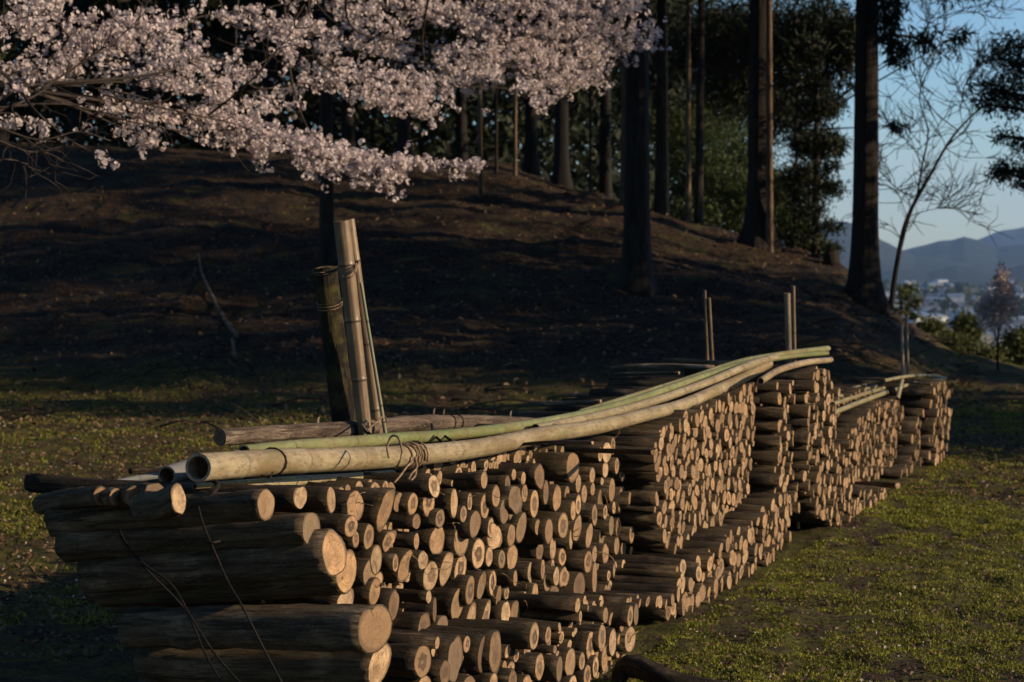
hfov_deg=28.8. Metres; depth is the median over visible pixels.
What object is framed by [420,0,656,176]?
conifer tree
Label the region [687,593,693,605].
cut log
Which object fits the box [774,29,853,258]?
pine tree
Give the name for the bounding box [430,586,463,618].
cut log
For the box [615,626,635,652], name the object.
cut log
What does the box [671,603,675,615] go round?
cut log
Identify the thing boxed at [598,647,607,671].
cut log
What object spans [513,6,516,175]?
conifer tree
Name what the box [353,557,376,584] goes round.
cut log
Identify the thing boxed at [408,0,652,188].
conifer tree
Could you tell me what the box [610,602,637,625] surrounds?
cut log
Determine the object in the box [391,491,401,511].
cut log
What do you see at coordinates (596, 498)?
cut log
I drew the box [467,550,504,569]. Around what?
cut log
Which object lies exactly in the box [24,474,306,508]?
cut log
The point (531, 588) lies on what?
cut log
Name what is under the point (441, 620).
cut log
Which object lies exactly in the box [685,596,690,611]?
cut log
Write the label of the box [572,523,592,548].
cut log
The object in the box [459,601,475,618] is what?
cut log
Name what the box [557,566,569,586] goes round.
cut log
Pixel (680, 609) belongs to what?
cut log
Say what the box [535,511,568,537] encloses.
cut log
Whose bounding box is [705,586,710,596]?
cut log
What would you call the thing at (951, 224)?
sky
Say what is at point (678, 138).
broadleaf tree
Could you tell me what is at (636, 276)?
conifer tree
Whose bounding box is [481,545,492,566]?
cut log
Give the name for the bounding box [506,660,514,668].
cut log
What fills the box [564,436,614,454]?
cut log
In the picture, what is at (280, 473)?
vine lashing
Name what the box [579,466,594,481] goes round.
cut log
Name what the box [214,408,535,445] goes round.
bark log
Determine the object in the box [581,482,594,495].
cut log
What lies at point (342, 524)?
cut log
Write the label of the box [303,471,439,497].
cut log
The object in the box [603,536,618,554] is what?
cut log
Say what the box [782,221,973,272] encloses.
hill
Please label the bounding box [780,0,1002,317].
conifer tree
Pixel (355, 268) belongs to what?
vine lashing
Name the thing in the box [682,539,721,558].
cut log
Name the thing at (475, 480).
cut log
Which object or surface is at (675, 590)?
cut log
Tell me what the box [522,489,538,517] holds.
cut log
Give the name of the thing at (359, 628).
cut log
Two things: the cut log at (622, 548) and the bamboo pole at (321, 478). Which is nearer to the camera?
the bamboo pole at (321, 478)
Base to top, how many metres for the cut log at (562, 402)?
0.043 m
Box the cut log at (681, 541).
[670,535,682,548]
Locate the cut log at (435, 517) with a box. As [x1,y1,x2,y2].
[420,508,444,527]
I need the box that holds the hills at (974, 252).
[903,237,1023,270]
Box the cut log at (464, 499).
[457,492,471,509]
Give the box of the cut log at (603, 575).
[597,570,610,580]
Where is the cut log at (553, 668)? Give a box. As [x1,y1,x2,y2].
[540,654,562,681]
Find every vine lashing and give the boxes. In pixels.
[117,530,239,681]
[197,506,281,681]
[201,480,219,497]
[261,447,287,478]
[312,266,342,310]
[342,261,358,278]
[361,415,387,434]
[386,434,428,483]
[425,423,453,443]
[446,414,463,428]
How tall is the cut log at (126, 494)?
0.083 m
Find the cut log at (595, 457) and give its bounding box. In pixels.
[548,444,601,461]
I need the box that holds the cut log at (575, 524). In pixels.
[568,514,581,541]
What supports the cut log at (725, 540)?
on the stacked logs at (763, 466)
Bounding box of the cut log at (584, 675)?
[573,664,590,681]
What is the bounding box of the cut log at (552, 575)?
[545,565,558,585]
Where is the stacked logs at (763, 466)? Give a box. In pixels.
[141,362,951,681]
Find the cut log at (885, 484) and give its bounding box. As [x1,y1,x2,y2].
[854,481,899,488]
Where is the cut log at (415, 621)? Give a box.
[392,611,429,630]
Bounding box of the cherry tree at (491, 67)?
[0,0,671,202]
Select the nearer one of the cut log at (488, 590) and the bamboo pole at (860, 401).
the cut log at (488, 590)
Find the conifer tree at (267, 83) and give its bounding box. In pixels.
[234,0,397,153]
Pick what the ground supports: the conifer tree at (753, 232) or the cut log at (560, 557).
the conifer tree at (753, 232)
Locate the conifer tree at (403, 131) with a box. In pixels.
[340,0,548,159]
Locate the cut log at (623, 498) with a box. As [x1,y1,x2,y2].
[613,492,630,504]
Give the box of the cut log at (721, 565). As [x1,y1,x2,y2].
[717,558,723,573]
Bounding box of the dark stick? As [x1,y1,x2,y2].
[128,466,162,473]
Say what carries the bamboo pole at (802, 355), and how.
on the stacked logs at (763, 466)
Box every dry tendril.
[431,561,452,569]
[490,570,497,600]
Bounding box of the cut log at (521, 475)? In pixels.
[510,471,525,483]
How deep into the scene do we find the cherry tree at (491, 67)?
13.09 m
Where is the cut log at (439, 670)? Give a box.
[427,659,449,681]
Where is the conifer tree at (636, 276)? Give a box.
[616,0,657,296]
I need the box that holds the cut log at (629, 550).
[625,547,632,554]
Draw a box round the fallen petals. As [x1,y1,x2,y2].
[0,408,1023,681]
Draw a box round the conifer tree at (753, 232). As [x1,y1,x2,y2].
[737,0,909,252]
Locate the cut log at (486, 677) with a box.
[466,672,497,681]
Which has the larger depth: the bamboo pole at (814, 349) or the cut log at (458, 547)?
the bamboo pole at (814, 349)
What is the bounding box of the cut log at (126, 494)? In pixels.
[103,485,138,505]
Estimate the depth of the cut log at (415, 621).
6.07 m
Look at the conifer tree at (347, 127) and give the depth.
53.95 m
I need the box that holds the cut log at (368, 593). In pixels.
[352,577,379,604]
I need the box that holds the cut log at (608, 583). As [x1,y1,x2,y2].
[597,580,611,589]
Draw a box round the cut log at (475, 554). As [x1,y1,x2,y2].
[465,537,484,568]
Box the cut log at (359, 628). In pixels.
[117,603,391,653]
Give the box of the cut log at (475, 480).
[440,471,487,490]
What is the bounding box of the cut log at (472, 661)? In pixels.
[419,629,484,672]
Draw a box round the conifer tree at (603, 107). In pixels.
[472,12,710,198]
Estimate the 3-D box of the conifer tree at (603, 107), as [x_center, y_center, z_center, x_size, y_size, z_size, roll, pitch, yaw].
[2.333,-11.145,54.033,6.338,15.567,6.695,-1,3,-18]
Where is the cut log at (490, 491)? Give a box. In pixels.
[456,484,499,507]
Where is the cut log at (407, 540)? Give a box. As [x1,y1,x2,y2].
[393,531,418,549]
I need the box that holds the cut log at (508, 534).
[496,524,514,547]
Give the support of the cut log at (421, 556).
on the stacked logs at (763, 466)
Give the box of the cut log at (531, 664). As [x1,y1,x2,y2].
[514,652,543,680]
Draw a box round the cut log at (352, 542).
[341,531,358,547]
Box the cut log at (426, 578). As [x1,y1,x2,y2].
[403,561,437,590]
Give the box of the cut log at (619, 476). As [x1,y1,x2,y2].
[607,471,624,481]
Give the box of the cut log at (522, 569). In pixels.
[511,561,533,582]
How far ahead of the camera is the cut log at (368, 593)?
5.60 m
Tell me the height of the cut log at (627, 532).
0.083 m
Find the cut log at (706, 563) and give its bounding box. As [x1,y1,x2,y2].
[640,552,713,571]
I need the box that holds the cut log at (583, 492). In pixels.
[574,484,586,502]
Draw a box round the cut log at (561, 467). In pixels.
[532,452,579,482]
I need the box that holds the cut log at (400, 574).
[382,547,412,582]
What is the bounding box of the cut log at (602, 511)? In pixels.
[585,502,606,519]
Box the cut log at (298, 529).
[55,512,319,562]
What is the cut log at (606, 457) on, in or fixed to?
on the stacked logs at (763, 466)
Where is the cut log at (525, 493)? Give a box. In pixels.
[510,484,527,502]
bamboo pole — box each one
[116,472,157,480]
[158,459,188,481]
[185,362,772,481]
[192,473,341,488]
[238,355,781,450]
[247,470,395,484]
[333,220,371,434]
[345,218,382,433]
[359,282,386,432]
[531,353,778,427]
[577,346,830,410]
[704,290,708,359]
[708,298,713,359]
[757,357,832,384]
[773,351,828,361]
[784,293,791,363]
[792,285,799,528]
[831,386,885,404]
[836,390,888,413]
[839,384,877,396]
[882,374,946,381]
[892,378,945,391]
[895,378,903,400]
[900,324,904,378]
[905,316,908,378]
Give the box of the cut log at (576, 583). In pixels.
[558,571,584,593]
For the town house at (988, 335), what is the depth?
893.18 m
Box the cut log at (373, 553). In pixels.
[353,544,381,574]
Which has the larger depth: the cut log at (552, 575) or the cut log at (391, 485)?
the cut log at (552, 575)
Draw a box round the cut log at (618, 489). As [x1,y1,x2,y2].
[609,485,623,514]
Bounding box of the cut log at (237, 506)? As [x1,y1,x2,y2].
[43,489,274,534]
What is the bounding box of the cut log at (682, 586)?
[618,575,684,593]
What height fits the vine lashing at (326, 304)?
0.158 m
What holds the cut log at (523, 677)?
on the stacked logs at (763, 466)
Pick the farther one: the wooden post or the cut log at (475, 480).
the wooden post
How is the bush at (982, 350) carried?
on the ground
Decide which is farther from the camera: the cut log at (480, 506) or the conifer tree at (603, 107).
the conifer tree at (603, 107)
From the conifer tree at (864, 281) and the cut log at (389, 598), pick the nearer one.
the cut log at (389, 598)
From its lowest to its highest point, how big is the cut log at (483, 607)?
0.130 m
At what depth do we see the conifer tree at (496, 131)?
37.89 m
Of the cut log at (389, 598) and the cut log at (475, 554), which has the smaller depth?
the cut log at (389, 598)
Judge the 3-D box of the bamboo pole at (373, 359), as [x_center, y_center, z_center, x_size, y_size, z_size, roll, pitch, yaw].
[-0.408,0.498,6.899,0.249,1.403,0.019,-1,3,-23]
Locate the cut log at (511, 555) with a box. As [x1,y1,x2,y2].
[494,544,517,569]
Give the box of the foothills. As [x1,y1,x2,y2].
[881,264,1023,285]
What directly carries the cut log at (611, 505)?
on the stacked logs at (763, 466)
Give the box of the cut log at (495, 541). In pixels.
[476,522,502,549]
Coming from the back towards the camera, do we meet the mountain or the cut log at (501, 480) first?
the mountain
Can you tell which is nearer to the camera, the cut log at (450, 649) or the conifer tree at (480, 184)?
the cut log at (450, 649)
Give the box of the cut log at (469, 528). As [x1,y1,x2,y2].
[442,510,480,538]
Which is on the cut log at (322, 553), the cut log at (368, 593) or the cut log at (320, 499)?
the cut log at (320, 499)
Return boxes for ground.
[0,141,1023,681]
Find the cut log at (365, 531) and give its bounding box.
[346,523,373,549]
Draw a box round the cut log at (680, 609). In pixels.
[676,600,684,615]
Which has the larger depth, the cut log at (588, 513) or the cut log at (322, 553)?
the cut log at (588, 513)
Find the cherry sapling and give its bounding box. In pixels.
[973,260,1023,369]
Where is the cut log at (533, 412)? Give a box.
[517,411,567,413]
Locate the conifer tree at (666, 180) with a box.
[463,0,669,215]
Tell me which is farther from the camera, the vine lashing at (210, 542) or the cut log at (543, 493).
the cut log at (543, 493)
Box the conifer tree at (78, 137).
[4,0,171,144]
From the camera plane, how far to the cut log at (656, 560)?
8.43 m
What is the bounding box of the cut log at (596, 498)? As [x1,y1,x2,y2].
[586,489,602,503]
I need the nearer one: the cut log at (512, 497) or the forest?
the cut log at (512, 497)
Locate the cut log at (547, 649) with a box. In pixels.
[531,645,556,653]
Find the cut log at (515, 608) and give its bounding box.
[508,600,519,617]
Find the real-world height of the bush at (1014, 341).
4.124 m
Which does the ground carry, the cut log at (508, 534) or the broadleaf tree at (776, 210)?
the broadleaf tree at (776, 210)
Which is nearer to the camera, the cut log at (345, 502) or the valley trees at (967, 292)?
the cut log at (345, 502)
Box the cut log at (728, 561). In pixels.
[722,550,734,565]
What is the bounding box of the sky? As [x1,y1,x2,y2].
[13,0,1023,249]
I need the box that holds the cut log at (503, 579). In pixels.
[485,569,516,585]
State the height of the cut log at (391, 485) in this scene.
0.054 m
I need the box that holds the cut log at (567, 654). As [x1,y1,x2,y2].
[556,646,574,675]
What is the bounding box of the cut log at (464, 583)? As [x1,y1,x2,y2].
[444,574,474,604]
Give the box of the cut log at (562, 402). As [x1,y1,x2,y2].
[528,399,601,404]
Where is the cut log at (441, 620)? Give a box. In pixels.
[430,615,447,625]
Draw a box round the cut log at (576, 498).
[561,493,580,514]
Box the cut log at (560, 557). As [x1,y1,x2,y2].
[554,548,565,565]
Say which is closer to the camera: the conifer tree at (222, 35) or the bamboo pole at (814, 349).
the bamboo pole at (814, 349)
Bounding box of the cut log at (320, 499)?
[274,485,335,513]
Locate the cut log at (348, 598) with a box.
[85,588,353,604]
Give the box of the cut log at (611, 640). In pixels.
[605,628,616,656]
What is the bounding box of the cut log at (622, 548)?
[618,543,625,553]
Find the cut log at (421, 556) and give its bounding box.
[409,549,427,569]
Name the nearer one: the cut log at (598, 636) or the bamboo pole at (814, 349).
the cut log at (598, 636)
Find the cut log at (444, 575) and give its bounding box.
[427,551,453,586]
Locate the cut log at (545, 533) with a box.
[515,518,552,544]
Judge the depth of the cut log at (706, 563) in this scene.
8.61 m
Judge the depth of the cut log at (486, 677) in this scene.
6.03 m
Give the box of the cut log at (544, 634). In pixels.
[538,625,550,643]
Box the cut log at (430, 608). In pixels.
[398,597,436,622]
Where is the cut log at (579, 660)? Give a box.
[575,651,584,669]
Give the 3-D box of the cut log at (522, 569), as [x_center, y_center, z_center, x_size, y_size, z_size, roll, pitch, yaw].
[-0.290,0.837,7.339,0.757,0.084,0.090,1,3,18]
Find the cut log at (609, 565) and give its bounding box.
[598,561,616,577]
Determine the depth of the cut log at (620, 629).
7.32 m
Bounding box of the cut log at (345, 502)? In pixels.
[192,482,363,520]
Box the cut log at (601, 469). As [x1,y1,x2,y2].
[579,463,608,477]
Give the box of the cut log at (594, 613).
[581,604,607,623]
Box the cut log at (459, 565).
[448,555,466,579]
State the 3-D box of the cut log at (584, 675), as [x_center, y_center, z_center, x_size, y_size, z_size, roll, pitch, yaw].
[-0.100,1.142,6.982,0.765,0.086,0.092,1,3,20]
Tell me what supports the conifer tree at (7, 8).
on the ground
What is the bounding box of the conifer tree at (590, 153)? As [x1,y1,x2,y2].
[588,2,716,192]
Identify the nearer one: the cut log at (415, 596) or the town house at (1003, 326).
the cut log at (415, 596)
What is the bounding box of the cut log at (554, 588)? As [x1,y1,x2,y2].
[549,585,558,591]
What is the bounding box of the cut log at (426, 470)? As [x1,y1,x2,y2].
[385,468,429,472]
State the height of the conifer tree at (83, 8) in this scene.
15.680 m
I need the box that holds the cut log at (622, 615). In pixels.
[602,602,632,626]
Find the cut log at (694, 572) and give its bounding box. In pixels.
[684,564,701,581]
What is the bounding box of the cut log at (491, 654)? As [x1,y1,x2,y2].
[426,624,501,673]
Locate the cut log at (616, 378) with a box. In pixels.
[609,375,684,380]
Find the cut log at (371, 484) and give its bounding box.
[328,480,378,487]
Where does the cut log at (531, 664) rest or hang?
on the stacked logs at (763, 466)
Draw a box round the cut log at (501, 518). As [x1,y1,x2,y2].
[487,499,508,524]
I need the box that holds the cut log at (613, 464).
[608,457,618,473]
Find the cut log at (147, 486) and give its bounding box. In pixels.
[122,482,163,491]
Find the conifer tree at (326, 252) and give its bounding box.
[286,0,335,263]
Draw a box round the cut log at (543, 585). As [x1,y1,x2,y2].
[533,573,550,590]
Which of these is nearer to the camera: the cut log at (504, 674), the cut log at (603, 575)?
the cut log at (504, 674)
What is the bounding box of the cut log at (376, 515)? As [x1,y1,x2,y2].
[147,480,394,532]
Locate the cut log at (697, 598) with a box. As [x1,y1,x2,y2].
[692,591,700,607]
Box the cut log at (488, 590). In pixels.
[466,569,496,596]
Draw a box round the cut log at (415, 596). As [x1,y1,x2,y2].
[394,588,431,603]
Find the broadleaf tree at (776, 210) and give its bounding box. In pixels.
[773,158,843,256]
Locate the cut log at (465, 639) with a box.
[392,628,469,652]
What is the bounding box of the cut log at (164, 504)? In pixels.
[129,483,185,521]
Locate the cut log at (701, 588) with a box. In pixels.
[693,583,705,601]
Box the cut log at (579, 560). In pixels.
[564,550,592,572]
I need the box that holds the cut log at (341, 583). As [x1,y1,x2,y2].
[90,549,356,606]
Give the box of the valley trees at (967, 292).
[882,279,1023,319]
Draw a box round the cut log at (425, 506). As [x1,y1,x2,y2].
[415,497,434,517]
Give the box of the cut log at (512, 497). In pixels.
[499,486,522,514]
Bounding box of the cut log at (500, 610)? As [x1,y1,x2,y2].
[489,600,510,620]
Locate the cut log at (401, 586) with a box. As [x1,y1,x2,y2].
[392,583,403,588]
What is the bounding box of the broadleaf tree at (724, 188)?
[669,125,784,234]
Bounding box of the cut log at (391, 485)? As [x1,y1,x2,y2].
[388,482,395,490]
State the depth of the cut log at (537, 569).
7.22 m
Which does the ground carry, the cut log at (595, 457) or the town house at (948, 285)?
the town house at (948, 285)
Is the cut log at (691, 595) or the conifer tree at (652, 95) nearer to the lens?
the cut log at (691, 595)
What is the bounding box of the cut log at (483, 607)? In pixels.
[473,599,490,618]
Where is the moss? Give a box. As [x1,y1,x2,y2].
[0,357,1023,681]
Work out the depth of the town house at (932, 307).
1240.18 m
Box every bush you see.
[891,280,924,323]
[914,314,954,338]
[930,327,987,352]
[948,304,986,341]
[952,335,1016,362]
[996,318,1023,365]
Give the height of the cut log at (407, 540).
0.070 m
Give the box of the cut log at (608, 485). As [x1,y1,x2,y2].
[595,477,614,501]
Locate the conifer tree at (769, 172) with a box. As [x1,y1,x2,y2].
[560,0,773,252]
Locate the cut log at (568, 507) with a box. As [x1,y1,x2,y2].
[557,500,575,520]
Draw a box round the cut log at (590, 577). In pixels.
[583,561,596,591]
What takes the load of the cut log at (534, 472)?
on the stacked logs at (763, 466)
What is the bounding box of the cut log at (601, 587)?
[596,584,607,589]
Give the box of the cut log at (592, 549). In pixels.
[571,545,596,561]
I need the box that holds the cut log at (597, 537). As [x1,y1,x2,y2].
[591,528,603,542]
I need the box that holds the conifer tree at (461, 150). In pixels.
[353,0,517,162]
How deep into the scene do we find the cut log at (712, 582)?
8.70 m
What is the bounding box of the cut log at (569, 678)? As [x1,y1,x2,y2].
[560,675,576,681]
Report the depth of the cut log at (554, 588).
7.50 m
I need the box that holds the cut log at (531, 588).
[508,581,537,593]
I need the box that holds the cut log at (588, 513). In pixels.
[579,503,596,525]
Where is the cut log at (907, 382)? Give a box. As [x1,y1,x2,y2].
[853,376,931,385]
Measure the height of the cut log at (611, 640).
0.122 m
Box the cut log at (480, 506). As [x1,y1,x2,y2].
[471,492,488,518]
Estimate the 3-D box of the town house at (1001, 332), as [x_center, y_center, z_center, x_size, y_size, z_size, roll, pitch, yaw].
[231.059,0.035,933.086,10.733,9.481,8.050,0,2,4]
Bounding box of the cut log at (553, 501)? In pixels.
[538,484,560,511]
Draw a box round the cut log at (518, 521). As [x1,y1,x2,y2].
[505,512,526,542]
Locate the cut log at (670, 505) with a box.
[667,500,674,510]
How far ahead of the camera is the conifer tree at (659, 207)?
35.80 m
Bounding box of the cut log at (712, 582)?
[703,577,717,594]
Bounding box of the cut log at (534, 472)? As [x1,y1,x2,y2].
[498,462,543,489]
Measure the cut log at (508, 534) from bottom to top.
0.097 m
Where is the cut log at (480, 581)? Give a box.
[465,570,485,599]
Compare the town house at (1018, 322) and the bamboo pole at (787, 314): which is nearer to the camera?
the bamboo pole at (787, 314)
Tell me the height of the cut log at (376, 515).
0.140 m
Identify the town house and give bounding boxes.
[901,280,915,284]
[901,313,947,322]
[919,284,927,287]
[925,297,945,301]
[925,306,940,309]
[927,282,942,289]
[928,292,943,295]
[933,279,947,281]
[934,310,953,315]
[937,294,964,301]
[943,284,953,287]
[949,309,972,321]
[978,331,992,347]
[982,322,1011,330]
[993,331,1011,345]
[1007,320,1023,323]
[1009,324,1020,329]
[1012,316,1023,319]
[1013,293,1023,297]
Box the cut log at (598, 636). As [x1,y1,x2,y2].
[572,624,605,651]
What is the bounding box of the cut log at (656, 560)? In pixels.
[608,554,685,573]
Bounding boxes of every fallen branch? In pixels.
[231,338,237,359]
[310,326,317,362]
[611,655,726,681]
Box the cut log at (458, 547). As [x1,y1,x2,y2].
[442,528,468,556]
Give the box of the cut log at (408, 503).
[391,492,417,514]
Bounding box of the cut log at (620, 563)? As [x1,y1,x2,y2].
[608,559,624,567]
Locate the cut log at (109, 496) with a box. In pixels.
[87,486,120,506]
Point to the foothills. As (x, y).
(976, 275)
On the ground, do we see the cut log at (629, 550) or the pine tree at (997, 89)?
the pine tree at (997, 89)
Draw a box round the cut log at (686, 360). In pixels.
[662,358,729,362]
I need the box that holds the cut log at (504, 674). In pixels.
[497,667,516,681]
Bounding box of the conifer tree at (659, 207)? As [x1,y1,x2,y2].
[653,0,664,215]
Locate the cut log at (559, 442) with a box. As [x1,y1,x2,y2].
[522,440,593,445]
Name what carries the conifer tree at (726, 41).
on the ground
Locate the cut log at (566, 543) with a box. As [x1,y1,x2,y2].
[555,529,572,549]
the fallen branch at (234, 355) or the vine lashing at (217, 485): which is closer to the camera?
the vine lashing at (217, 485)
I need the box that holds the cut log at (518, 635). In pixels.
[448,618,538,649]
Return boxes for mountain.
[978,227,1023,246]
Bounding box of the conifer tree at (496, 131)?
[494,1,497,173]
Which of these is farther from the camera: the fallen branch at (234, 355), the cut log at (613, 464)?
the fallen branch at (234, 355)
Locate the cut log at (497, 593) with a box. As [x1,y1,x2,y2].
[481,585,501,604]
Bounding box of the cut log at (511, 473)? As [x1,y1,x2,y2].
[486,468,515,479]
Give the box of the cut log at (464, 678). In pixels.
[456,674,475,681]
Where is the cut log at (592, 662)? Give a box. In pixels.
[585,655,598,677]
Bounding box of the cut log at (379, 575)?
[376,571,382,582]
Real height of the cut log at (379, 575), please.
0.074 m
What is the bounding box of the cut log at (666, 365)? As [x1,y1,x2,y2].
[610,363,714,368]
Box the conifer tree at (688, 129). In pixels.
[540,0,691,221]
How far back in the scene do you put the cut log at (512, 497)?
6.89 m
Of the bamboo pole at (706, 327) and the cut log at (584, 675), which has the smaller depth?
the cut log at (584, 675)
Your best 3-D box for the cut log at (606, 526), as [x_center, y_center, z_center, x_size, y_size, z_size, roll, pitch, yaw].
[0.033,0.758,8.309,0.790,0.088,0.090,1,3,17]
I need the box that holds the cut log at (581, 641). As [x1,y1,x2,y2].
[564,630,594,659]
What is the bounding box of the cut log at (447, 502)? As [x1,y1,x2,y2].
[434,488,457,518]
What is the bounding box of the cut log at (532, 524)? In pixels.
[524,518,539,534]
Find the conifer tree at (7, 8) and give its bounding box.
[0,0,45,141]
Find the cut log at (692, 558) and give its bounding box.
[632,552,700,566]
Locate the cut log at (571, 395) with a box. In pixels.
[560,393,588,397]
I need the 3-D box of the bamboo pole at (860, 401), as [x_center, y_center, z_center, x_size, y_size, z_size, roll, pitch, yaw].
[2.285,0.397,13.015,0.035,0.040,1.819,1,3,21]
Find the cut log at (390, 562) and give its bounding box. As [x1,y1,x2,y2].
[380,553,398,571]
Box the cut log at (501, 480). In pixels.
[487,475,509,486]
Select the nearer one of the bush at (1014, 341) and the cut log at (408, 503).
the cut log at (408, 503)
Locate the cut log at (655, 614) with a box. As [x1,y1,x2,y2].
[638,606,670,620]
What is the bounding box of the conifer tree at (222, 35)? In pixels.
[189,0,332,150]
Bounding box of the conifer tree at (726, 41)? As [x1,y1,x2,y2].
[649,0,977,247]
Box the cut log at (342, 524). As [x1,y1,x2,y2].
[273,512,357,536]
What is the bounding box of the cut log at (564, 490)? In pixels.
[560,486,569,497]
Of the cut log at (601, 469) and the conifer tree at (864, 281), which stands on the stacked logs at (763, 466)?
the cut log at (601, 469)
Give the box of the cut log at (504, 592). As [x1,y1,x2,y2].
[496,585,508,599]
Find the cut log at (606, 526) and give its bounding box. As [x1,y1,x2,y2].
[593,516,613,535]
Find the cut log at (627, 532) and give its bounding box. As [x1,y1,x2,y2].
[617,526,633,543]
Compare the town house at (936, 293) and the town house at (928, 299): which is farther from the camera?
the town house at (936, 293)
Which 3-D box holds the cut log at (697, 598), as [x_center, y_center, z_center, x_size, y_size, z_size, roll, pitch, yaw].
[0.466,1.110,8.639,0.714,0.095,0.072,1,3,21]
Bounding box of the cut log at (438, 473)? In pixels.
[430,470,441,483]
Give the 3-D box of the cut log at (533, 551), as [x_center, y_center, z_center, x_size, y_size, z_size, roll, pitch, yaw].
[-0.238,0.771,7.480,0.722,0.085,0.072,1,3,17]
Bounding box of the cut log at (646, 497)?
[622,489,658,505]
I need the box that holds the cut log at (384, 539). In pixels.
[373,529,396,552]
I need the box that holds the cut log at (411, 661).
[385,643,430,678]
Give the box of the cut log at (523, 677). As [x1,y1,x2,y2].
[516,673,531,681]
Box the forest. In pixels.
[4,0,683,216]
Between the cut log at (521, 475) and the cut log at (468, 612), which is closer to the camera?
the cut log at (468, 612)
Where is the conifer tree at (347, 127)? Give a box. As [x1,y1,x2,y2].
[245,0,452,150]
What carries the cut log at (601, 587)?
on the stacked logs at (763, 466)
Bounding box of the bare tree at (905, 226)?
[839,0,1023,309]
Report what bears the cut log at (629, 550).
on the cut log
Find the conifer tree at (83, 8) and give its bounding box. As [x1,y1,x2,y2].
[47,0,252,147]
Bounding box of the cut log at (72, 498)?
[32,486,104,514]
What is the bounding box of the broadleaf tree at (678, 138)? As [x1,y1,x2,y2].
[649,41,788,188]
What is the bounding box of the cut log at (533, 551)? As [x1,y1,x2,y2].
[514,543,542,558]
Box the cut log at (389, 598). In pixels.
[376,587,398,620]
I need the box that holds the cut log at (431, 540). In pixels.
[409,526,444,554]
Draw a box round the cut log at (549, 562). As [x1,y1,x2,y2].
[544,559,553,565]
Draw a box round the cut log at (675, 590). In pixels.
[611,582,679,602]
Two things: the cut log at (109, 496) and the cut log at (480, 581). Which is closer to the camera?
the cut log at (109, 496)
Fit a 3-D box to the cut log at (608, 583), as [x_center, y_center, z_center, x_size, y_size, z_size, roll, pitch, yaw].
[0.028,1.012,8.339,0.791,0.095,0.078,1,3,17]
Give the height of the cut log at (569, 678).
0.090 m
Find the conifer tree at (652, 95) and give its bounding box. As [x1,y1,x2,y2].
[503,0,735,134]
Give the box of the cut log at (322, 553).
[76,529,346,592]
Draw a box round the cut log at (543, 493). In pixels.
[537,480,548,504]
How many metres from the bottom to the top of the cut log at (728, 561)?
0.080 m
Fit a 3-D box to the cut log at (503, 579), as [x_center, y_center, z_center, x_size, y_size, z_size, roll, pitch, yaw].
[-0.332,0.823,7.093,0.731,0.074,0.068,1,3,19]
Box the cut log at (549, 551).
[542,536,555,559]
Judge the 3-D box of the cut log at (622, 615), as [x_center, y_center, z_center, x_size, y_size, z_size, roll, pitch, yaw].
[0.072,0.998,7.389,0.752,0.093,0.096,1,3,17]
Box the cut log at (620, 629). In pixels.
[610,603,623,632]
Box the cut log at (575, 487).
[554,474,580,492]
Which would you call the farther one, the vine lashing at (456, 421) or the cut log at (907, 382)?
the cut log at (907, 382)
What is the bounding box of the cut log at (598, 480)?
[593,477,603,484]
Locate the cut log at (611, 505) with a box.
[603,501,615,513]
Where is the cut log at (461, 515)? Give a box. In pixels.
[444,505,466,522]
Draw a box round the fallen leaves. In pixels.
[0,142,1023,681]
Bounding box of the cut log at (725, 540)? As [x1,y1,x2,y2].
[689,533,729,552]
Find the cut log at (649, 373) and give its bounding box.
[613,371,679,375]
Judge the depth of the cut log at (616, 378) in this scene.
10.81 m
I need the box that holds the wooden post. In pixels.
[314,266,355,421]
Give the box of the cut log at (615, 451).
[564,448,654,454]
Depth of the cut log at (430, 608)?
6.14 m
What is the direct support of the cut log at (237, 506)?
on the cut log at (298, 529)
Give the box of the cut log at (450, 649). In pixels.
[391,630,462,681]
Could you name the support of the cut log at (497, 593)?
on the cut log at (500, 610)
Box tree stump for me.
[823,251,840,264]
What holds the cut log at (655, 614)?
on the stacked logs at (763, 466)
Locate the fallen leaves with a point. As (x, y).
(50, 636)
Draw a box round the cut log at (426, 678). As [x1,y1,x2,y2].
[382,675,430,681]
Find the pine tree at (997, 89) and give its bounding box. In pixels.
[961,24,1023,193]
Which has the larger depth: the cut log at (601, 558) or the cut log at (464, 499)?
the cut log at (601, 558)
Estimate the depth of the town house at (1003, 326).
949.73 m
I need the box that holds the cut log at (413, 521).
[387,513,420,528]
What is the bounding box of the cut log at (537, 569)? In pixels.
[517,558,544,579]
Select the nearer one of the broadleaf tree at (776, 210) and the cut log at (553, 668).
the cut log at (553, 668)
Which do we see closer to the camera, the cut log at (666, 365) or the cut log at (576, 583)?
the cut log at (576, 583)
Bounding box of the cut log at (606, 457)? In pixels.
[569,442,610,462]
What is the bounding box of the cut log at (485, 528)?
[477,517,493,537]
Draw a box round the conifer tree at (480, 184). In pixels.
[477,0,482,196]
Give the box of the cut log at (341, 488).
[182,480,343,489]
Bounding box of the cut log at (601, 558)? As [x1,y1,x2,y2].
[590,542,608,563]
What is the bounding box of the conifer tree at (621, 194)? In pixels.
[619,8,625,204]
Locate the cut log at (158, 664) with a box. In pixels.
[133,643,391,681]
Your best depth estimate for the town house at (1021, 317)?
1112.49 m
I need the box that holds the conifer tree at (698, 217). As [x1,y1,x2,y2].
[693,0,842,224]

